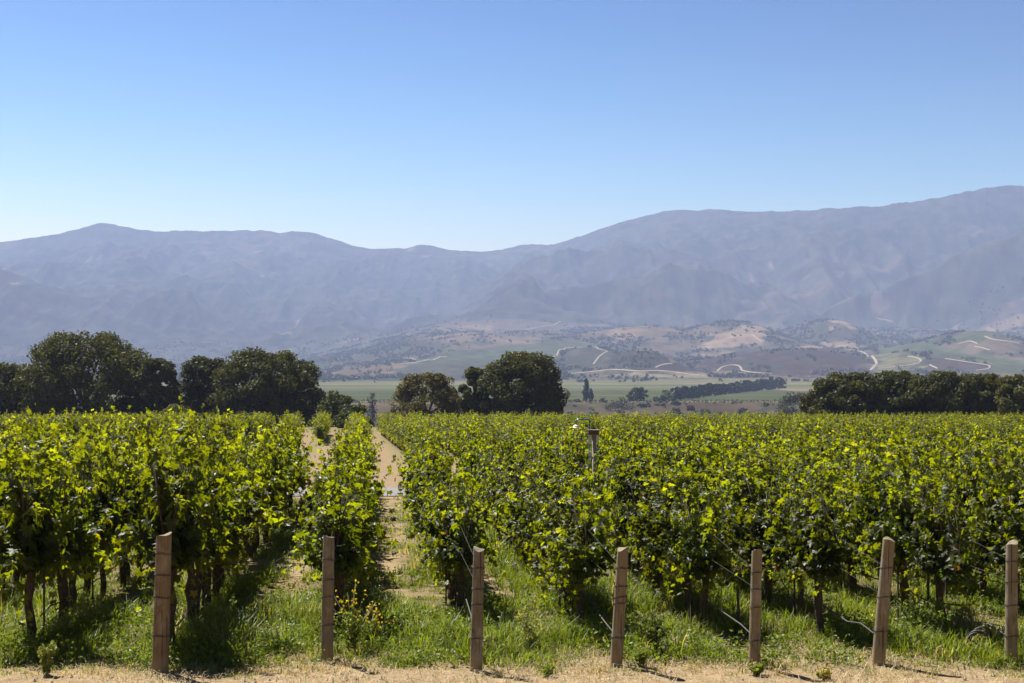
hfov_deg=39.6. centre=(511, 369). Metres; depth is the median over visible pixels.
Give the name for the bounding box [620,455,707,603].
grapevine
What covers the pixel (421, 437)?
grapevine
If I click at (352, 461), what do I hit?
grapevine
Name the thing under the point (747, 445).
grapevine
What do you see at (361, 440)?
grapevine
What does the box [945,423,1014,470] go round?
grapevine
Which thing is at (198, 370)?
oak tree
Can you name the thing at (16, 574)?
grapevine
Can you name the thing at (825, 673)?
weed plant
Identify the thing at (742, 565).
metal stake
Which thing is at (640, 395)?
round tree
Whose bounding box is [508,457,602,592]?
grapevine
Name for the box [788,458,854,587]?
grapevine
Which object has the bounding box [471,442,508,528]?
grapevine
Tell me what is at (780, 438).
grapevine
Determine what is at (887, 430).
grapevine
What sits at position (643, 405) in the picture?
bush
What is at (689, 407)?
bush
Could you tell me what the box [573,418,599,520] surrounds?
irrigation stand
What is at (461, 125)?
sky
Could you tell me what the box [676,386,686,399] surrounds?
windbreak tree
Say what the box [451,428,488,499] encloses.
grapevine
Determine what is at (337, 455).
grapevine
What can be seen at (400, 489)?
grapevine
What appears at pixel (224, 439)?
grapevine
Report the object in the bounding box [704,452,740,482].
grapevine
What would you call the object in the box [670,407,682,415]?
bush
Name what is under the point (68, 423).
grapevine
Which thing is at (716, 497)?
grapevine
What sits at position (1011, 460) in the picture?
grapevine
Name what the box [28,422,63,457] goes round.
grapevine
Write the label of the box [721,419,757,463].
grapevine
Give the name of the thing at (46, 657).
weed plant
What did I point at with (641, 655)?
weed plant
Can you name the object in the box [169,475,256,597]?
grapevine
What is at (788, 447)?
grapevine
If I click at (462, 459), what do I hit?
grapevine
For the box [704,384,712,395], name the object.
windbreak tree
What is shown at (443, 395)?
oak tree
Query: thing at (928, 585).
metal stake
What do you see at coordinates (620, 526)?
grapevine
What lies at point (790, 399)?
round tree
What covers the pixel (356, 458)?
grapevine
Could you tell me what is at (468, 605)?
drip hose
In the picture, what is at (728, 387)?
windbreak tree
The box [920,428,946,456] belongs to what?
grapevine
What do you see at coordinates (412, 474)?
grapevine
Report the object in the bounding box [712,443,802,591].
grapevine
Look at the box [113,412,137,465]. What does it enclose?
grapevine
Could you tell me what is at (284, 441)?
grapevine
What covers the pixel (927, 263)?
mountains
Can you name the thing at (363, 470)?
grapevine
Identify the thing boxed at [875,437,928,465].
grapevine
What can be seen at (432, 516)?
grapevine
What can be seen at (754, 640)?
end post
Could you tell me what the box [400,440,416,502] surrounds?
grapevine
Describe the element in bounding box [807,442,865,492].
grapevine
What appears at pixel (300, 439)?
grapevine
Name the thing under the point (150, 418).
grapevine
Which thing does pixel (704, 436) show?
grapevine
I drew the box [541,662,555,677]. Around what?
weed plant
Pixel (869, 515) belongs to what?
grapevine
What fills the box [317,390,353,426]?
bush
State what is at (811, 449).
grapevine
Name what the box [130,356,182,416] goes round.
oak tree
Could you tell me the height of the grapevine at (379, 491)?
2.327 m
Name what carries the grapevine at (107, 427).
on the ground at (388, 451)
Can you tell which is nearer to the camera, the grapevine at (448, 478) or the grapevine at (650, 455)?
the grapevine at (448, 478)
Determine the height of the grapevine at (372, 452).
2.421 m
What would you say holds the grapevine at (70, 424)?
on the ground at (388, 451)
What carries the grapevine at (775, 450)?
on the ground at (388, 451)
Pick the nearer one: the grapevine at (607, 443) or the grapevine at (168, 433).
the grapevine at (607, 443)
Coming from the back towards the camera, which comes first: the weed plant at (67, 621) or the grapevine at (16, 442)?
the grapevine at (16, 442)
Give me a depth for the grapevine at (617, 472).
22.61 m
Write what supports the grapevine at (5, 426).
on the ground at (388, 451)
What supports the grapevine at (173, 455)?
on the ground at (388, 451)
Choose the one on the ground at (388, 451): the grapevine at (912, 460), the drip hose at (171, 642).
the grapevine at (912, 460)
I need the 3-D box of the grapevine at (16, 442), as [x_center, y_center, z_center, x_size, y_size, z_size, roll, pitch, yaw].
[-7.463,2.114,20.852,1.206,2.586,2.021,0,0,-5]
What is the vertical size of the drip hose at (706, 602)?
0.665 m
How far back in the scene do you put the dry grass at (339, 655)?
14.88 m
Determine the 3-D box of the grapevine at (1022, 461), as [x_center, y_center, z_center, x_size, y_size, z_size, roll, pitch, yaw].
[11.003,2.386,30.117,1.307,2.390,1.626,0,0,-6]
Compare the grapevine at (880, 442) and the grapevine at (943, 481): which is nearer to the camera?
the grapevine at (943, 481)
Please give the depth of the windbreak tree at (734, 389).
1376.32 m
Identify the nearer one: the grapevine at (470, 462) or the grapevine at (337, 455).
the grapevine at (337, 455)
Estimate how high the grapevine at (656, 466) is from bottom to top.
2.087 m
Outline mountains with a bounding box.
[0,185,1023,351]
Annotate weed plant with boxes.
[37,641,56,675]
[54,604,79,643]
[65,586,113,632]
[202,594,250,626]
[334,579,379,649]
[349,607,395,643]
[515,607,546,650]
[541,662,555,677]
[633,646,651,666]
[638,611,670,648]
[747,661,765,675]
[816,665,831,680]
[894,594,940,630]
[920,596,970,638]
[980,621,999,647]
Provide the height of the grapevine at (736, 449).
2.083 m
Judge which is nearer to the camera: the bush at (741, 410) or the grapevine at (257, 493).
the grapevine at (257, 493)
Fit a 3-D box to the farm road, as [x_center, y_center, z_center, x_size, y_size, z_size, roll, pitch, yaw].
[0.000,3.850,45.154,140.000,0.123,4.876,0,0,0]
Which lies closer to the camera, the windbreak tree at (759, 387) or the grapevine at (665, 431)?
the grapevine at (665, 431)
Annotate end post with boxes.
[151,532,173,673]
[318,535,334,663]
[470,546,486,671]
[609,546,628,666]
[748,549,761,663]
[871,537,895,665]
[1001,540,1021,664]
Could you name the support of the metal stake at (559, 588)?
on the ground at (388, 451)
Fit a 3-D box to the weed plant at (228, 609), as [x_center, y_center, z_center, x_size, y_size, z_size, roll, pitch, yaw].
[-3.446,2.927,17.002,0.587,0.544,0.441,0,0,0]
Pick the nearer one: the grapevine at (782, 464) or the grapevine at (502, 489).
the grapevine at (782, 464)
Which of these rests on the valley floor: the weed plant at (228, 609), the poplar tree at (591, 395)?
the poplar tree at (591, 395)
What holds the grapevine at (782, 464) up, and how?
on the ground at (388, 451)
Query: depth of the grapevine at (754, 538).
19.01 m
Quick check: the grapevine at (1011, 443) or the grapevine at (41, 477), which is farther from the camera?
the grapevine at (1011, 443)
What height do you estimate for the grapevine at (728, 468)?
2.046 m
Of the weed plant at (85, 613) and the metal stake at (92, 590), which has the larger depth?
the metal stake at (92, 590)
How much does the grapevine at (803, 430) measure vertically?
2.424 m
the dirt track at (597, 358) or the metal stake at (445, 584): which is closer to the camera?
the metal stake at (445, 584)
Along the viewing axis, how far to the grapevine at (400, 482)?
32.31 m
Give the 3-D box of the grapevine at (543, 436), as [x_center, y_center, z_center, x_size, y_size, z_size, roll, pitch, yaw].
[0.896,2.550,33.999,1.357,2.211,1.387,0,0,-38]
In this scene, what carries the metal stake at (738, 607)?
on the ground at (388, 451)
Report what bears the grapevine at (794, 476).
on the ground at (388, 451)
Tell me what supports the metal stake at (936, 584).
on the ground at (388, 451)
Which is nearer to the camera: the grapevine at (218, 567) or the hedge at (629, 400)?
the grapevine at (218, 567)
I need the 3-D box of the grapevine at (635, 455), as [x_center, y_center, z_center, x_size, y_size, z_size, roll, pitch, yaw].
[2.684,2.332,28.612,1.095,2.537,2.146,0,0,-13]
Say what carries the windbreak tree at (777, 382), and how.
on the valley floor
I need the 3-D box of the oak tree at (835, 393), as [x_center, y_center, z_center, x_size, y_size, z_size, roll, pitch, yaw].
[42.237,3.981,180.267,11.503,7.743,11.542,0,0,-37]
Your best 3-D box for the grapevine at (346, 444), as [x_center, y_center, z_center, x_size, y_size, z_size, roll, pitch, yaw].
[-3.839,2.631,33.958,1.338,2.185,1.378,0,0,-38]
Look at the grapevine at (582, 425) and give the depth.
34.29 m
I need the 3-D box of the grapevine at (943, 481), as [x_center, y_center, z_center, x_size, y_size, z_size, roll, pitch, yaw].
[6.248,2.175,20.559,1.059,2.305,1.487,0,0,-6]
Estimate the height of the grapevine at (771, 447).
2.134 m
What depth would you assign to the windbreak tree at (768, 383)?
1604.35 m
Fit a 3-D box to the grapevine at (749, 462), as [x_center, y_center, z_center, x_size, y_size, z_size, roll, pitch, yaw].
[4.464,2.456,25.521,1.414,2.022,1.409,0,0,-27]
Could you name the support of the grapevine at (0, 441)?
on the ground at (388, 451)
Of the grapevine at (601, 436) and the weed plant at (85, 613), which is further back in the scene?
the grapevine at (601, 436)
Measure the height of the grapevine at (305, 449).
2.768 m
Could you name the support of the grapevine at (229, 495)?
on the ground at (388, 451)
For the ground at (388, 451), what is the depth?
15.06 m
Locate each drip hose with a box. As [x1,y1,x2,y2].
[40,552,142,616]
[169,501,287,643]
[457,582,485,642]
[480,502,624,636]
[610,543,761,635]
[721,557,873,633]
[845,568,1004,633]
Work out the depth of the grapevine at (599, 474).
23.70 m
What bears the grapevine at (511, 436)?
on the ground at (388, 451)
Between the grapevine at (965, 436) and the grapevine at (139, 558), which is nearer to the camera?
the grapevine at (139, 558)
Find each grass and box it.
[0,496,1023,678]
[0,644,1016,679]
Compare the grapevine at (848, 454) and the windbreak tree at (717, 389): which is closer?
the grapevine at (848, 454)
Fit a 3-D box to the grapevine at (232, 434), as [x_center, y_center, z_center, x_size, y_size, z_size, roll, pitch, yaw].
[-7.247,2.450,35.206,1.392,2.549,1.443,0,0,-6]
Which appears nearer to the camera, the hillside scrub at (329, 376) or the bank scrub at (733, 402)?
the bank scrub at (733, 402)
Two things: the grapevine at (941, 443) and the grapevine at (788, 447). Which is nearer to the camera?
the grapevine at (941, 443)
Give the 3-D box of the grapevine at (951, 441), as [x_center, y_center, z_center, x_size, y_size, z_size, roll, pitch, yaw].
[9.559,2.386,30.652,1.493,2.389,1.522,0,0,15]
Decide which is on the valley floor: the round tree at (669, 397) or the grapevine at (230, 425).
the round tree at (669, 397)
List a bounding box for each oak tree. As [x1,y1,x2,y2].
[0,362,50,416]
[9,330,151,416]
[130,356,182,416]
[167,355,236,417]
[205,346,327,426]
[390,372,461,417]
[456,366,490,416]
[477,350,569,417]
[798,371,890,416]
[856,369,936,415]
[893,370,986,417]
[960,373,1021,414]
[980,374,1023,415]
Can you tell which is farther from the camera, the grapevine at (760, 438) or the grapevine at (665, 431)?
the grapevine at (665, 431)
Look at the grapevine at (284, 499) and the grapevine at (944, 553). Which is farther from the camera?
the grapevine at (284, 499)
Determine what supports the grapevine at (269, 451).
on the ground at (388, 451)
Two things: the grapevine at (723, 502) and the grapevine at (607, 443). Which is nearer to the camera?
the grapevine at (723, 502)
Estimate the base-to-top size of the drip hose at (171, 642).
0.569 m
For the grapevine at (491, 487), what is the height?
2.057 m
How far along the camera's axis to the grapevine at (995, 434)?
31.84 m
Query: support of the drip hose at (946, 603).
on the ground at (388, 451)
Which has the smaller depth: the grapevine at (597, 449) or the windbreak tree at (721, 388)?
the grapevine at (597, 449)
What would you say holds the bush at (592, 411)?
on the valley floor
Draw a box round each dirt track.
[553,347,607,363]
[571,369,700,375]
[717,364,772,373]
[854,350,877,370]
[878,356,921,368]
[945,358,990,370]
[984,336,1019,343]
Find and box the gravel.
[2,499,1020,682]
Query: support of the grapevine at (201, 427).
on the ground at (388, 451)
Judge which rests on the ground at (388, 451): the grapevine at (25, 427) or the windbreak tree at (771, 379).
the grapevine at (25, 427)
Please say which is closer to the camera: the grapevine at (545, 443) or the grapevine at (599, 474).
the grapevine at (599, 474)
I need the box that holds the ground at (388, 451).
[0,427,1023,682]
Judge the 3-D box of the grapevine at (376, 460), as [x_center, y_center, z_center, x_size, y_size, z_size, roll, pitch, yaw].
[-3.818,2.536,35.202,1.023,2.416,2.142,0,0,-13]
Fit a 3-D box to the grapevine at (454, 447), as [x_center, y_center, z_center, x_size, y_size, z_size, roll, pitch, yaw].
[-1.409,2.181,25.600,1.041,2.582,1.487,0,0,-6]
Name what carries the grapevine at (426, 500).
on the ground at (388, 451)
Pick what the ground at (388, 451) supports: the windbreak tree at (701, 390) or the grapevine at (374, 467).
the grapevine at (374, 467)
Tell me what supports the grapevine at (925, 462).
on the ground at (388, 451)
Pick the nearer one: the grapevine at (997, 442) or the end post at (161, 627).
the end post at (161, 627)
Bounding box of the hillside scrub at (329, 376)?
[0,278,1023,382]
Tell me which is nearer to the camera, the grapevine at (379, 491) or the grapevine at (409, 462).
the grapevine at (379, 491)
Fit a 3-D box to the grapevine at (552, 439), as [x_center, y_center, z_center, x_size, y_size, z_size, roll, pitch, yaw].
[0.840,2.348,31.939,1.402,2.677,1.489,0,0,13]
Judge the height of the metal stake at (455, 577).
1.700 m
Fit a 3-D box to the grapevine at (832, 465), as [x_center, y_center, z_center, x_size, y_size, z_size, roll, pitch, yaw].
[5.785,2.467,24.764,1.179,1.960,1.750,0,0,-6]
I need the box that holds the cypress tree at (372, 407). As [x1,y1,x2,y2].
[366,392,377,426]
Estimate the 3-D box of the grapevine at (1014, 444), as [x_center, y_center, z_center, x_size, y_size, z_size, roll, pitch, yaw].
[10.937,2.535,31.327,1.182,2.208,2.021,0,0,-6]
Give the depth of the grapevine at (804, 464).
26.68 m
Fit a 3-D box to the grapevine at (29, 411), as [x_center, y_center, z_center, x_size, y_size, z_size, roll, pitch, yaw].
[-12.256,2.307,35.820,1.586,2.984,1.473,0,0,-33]
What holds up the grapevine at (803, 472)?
on the ground at (388, 451)
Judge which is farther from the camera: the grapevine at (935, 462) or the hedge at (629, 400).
the hedge at (629, 400)
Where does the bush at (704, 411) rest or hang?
on the valley floor
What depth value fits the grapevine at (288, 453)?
31.45 m
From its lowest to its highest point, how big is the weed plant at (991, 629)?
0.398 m
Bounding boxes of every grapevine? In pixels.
[0,415,42,461]
[0,416,9,461]
[0,416,16,445]
[0,426,49,594]
[0,444,52,491]
[0,451,25,584]
[0,485,7,572]
[1,403,58,449]
[1,426,53,465]
[3,414,41,448]
[13,427,65,567]
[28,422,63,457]
[32,413,70,459]
[40,410,73,458]
[41,436,96,480]
[48,408,91,446]
[49,407,74,437]
[57,417,135,597]
[66,417,143,597]
[66,435,110,455]
[69,432,99,487]
[70,407,142,471]
[85,409,110,435]
[86,413,138,464]
[88,429,153,587]
[97,452,150,579]
[106,405,130,440]
[108,415,121,442]
[110,406,146,461]
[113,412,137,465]
[120,415,146,479]
[124,404,175,455]
[126,449,150,571]
[133,414,205,478]
[137,444,174,482]
[141,440,180,488]
[144,410,222,472]
[153,415,189,472]
[160,436,191,450]
[163,408,183,445]
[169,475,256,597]
[173,430,265,612]
[177,454,251,607]
[178,396,222,463]
[197,428,226,458]
[198,406,246,464]
[207,439,257,588]
[214,418,240,456]
[216,410,245,452]
[218,408,238,437]
[218,415,249,444]
[219,425,287,545]
[221,416,292,559]
[224,463,264,580]
[225,442,273,574]
[235,435,279,557]
[237,425,286,530]
[248,416,315,541]
[251,432,308,552]
[255,419,304,514]
[267,422,301,529]
[269,439,290,529]
[271,410,315,516]
[274,417,311,513]
[284,418,311,506]
[288,436,320,516]
[289,424,395,551]
[295,453,395,594]
[298,458,379,584]
[300,439,392,577]
[303,429,377,499]
[307,439,382,532]
[318,435,374,476]
[328,434,370,496]
[329,429,371,492]
[330,424,383,482]
[333,452,383,513]
[335,448,383,526]
[342,437,371,477]
[346,424,380,474]
[347,433,368,454]
[354,422,379,475]
[361,456,374,493]
[390,422,457,512]
[394,440,457,568]
[395,441,417,505]
[395,451,418,512]
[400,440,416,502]
[402,441,446,490]
[405,420,463,508]
[405,431,445,519]
[405,451,415,489]
[406,428,448,473]
[407,469,451,560]
[409,453,519,616]
[418,464,468,574]
[418,466,485,607]
[418,483,463,588]
[420,468,485,597]
[446,410,491,469]
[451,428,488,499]
[455,424,484,517]
[464,431,490,522]
[466,450,516,539]
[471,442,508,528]
[474,439,525,535]
[476,428,511,531]
[478,445,519,542]
[480,444,542,554]
[480,453,541,546]
[495,424,536,461]
[496,474,551,577]
[497,455,551,567]
[500,449,551,546]
[502,427,539,461]
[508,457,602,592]
[509,431,539,462]
[510,425,541,463]
[515,437,559,458]
[516,430,561,465]
[519,474,581,577]
[528,414,584,495]
[528,459,603,601]
[534,437,580,475]
[544,428,589,482]
[545,446,583,476]
[554,451,609,490]
[564,444,623,499]
[565,425,580,454]
[575,421,611,461]
[580,424,603,467]
[582,437,625,463]
[585,423,634,478]
[590,442,656,561]
[591,443,658,574]
[596,429,646,473]
[600,448,664,583]
[606,467,682,588]
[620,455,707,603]
[623,423,676,477]
[623,462,756,617]
[628,455,675,474]
[629,439,655,468]
[643,423,671,469]
[648,418,687,473]
[649,448,672,482]
[652,425,695,478]
[657,457,688,490]
[662,421,699,454]
[669,425,743,507]
[671,447,722,474]
[682,417,733,456]
[689,468,737,576]
[692,443,739,472]
[697,466,772,585]
[699,422,753,478]
[703,428,733,457]
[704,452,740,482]
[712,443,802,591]
[713,449,762,548]
[721,414,759,449]
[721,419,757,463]
[721,464,822,610]
[731,437,780,467]
[742,450,787,484]
[747,428,809,492]
[753,426,791,469]
[762,439,792,459]
[762,449,819,483]
[762,472,849,620]
[767,444,798,474]
[768,437,798,468]
[770,432,805,452]
[773,433,845,487]
[775,453,800,566]
[779,432,817,463]
[788,456,835,579]
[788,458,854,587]
[789,422,810,454]
[793,434,820,455]
[795,435,845,465]
[804,454,876,500]
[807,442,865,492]
[812,418,839,454]
[815,438,877,469]
[823,421,951,578]
[823,470,911,601]
[829,424,849,454]
[830,425,882,459]
[831,436,886,479]
[841,428,869,447]
[842,441,884,568]
[845,428,897,461]
[850,457,918,576]
[852,431,888,484]
[856,416,894,453]
[872,428,904,458]
[872,441,934,472]
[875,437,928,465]
[877,434,971,583]
[889,425,938,457]
[889,465,989,637]
[900,428,942,456]
[905,434,929,479]
[908,420,949,447]
[912,443,995,590]
[917,432,961,483]
[918,424,962,464]
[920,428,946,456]
[929,425,969,471]
[942,425,993,508]
[944,440,1022,601]
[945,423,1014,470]
[952,424,987,449]
[955,439,1005,476]
[958,437,1023,576]
[961,491,1023,604]
[969,427,1023,587]
[978,439,1022,472]
[980,433,1000,449]
[982,435,1023,474]
[991,429,1014,452]
[995,432,1022,454]
[997,430,1022,447]
[1005,453,1020,484]
[1011,427,1023,473]
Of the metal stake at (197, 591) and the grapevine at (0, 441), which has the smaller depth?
the metal stake at (197, 591)
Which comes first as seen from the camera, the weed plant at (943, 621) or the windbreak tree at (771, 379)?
the weed plant at (943, 621)
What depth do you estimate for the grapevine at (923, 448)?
32.67 m
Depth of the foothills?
3732.50 m
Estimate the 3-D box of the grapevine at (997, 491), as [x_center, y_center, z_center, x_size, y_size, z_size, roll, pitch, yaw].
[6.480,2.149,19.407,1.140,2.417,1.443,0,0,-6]
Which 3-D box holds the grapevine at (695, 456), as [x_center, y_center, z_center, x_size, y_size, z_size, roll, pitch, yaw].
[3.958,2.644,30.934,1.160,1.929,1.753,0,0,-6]
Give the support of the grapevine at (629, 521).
on the ground at (388, 451)
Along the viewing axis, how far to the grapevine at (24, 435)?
28.75 m
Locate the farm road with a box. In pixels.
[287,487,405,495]
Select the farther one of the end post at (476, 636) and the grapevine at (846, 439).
the grapevine at (846, 439)
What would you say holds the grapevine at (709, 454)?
on the ground at (388, 451)
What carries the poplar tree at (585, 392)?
on the valley floor
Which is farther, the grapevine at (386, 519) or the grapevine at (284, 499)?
the grapevine at (284, 499)
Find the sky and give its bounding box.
[0,0,1023,251]
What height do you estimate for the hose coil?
0.277 m
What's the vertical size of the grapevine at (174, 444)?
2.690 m
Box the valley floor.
[55,383,1022,426]
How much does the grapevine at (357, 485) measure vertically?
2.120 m
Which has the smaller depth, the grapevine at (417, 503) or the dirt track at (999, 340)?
the grapevine at (417, 503)
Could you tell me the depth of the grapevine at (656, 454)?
33.74 m
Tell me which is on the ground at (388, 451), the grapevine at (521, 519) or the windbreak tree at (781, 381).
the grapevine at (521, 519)
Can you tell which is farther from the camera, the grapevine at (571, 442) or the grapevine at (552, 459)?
the grapevine at (571, 442)
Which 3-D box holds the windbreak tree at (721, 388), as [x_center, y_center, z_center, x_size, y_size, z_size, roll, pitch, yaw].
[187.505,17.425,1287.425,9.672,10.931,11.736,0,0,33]
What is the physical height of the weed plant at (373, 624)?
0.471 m
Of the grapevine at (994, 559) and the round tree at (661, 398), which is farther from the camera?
the round tree at (661, 398)
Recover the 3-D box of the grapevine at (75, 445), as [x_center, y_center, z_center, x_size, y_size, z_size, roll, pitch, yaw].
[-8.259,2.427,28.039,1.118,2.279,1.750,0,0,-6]
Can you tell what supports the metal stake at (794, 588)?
on the ground at (388, 451)
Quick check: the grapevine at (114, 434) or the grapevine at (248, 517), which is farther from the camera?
the grapevine at (114, 434)
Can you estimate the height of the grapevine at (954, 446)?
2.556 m
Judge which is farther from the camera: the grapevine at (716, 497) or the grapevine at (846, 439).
the grapevine at (846, 439)
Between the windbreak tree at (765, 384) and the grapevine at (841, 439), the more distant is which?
the windbreak tree at (765, 384)
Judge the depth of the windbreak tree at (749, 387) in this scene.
1467.56 m
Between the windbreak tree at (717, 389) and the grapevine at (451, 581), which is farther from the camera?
the windbreak tree at (717, 389)
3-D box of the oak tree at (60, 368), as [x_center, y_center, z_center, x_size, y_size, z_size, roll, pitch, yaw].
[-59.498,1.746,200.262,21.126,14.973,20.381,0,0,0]
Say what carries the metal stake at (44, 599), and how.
on the ground at (388, 451)
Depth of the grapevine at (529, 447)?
36.26 m
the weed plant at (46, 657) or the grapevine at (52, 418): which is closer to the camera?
the weed plant at (46, 657)
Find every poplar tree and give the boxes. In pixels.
[581,378,589,401]
[588,388,593,401]
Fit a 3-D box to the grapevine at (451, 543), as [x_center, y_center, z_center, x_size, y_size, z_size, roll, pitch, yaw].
[-0.688,2.204,18.353,1.360,2.219,1.475,0,0,13]
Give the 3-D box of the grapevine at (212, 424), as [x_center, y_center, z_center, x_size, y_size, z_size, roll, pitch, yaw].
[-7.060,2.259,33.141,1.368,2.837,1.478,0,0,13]
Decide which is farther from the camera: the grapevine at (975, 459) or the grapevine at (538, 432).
the grapevine at (538, 432)
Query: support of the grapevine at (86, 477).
on the ground at (388, 451)
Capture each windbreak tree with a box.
[670,387,679,398]
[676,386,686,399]
[681,386,691,398]
[686,387,696,397]
[690,385,700,397]
[697,386,703,394]
[698,384,709,396]
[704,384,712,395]
[706,383,716,395]
[714,386,719,394]
[715,383,723,394]
[723,383,729,393]
[727,383,737,392]
[731,384,741,392]
[734,381,745,391]
[738,380,747,391]
[742,380,752,391]
[750,381,757,390]
[753,381,760,389]
[756,379,764,390]
[759,378,767,389]
[764,379,770,389]
[769,376,776,387]
[771,379,779,388]
[775,377,782,387]
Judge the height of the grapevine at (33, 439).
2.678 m
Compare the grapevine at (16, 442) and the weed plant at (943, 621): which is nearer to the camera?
the weed plant at (943, 621)
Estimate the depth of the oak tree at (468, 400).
203.80 m
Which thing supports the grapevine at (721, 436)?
on the ground at (388, 451)
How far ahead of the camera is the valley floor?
1165.21 m
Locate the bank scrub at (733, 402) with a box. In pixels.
[353,400,774,420]
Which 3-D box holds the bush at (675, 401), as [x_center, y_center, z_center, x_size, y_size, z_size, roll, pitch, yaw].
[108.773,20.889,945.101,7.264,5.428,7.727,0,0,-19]
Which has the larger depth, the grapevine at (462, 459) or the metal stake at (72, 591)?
the grapevine at (462, 459)
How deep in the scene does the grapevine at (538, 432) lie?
36.96 m
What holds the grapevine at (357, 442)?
on the ground at (388, 451)
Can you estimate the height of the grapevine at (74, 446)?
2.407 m
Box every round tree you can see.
[626,387,648,400]
[653,396,667,401]
[660,390,672,400]
[774,391,807,417]
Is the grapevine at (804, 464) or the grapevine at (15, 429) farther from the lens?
the grapevine at (804, 464)
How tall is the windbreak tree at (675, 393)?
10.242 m
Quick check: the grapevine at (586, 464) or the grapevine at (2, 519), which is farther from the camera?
the grapevine at (586, 464)
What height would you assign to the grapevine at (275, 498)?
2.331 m
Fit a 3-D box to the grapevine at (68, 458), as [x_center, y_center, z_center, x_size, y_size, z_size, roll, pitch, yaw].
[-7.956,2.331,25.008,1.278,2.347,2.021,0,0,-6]
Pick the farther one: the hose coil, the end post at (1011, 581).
the hose coil
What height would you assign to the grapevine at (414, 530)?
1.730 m
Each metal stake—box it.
[43,570,44,633]
[71,569,73,611]
[91,565,93,604]
[196,566,198,618]
[202,571,204,612]
[444,495,446,603]
[455,500,456,606]
[557,498,560,609]
[570,504,572,618]
[689,503,691,623]
[736,588,739,626]
[741,489,743,594]
[764,494,767,591]
[793,515,795,617]
[843,490,844,592]
[897,564,898,620]
[927,573,929,604]
[933,506,937,627]
[945,581,947,600]
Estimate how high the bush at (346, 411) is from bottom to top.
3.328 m
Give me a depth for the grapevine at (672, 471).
25.62 m
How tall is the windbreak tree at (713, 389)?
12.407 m
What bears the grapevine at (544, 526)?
on the ground at (388, 451)
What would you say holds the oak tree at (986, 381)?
on the ground at (388, 451)
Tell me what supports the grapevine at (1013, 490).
on the ground at (388, 451)
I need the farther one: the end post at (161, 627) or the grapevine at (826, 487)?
the grapevine at (826, 487)
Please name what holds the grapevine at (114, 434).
on the ground at (388, 451)
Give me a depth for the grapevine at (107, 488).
20.10 m
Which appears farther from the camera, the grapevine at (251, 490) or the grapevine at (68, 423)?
the grapevine at (68, 423)
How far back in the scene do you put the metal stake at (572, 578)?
17.50 m
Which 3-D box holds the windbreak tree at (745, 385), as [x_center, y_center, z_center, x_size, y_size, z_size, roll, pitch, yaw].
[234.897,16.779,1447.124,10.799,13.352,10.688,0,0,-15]
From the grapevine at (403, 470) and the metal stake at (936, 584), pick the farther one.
the grapevine at (403, 470)
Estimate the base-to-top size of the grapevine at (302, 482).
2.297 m
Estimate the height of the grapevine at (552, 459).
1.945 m
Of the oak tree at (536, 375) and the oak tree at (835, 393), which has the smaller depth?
the oak tree at (835, 393)
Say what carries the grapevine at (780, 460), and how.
on the ground at (388, 451)
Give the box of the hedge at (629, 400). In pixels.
[113,399,779,401]
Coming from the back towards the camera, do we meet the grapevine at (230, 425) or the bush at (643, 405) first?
the bush at (643, 405)
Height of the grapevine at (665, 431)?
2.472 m
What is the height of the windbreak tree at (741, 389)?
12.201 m
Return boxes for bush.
[152,403,190,417]
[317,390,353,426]
[332,403,374,427]
[388,401,412,416]
[585,407,598,416]
[604,397,634,409]
[636,403,650,406]
[670,398,681,404]
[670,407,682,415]
[686,405,694,409]
[699,408,711,415]
[737,407,747,414]
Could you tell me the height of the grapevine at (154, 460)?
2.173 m
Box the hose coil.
[967,626,992,650]
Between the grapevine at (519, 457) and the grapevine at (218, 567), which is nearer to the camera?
the grapevine at (218, 567)
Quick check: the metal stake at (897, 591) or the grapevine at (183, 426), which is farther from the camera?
the grapevine at (183, 426)
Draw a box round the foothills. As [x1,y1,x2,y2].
[0,297,1023,383]
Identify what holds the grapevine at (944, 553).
on the ground at (388, 451)
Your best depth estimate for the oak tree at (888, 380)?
180.55 m

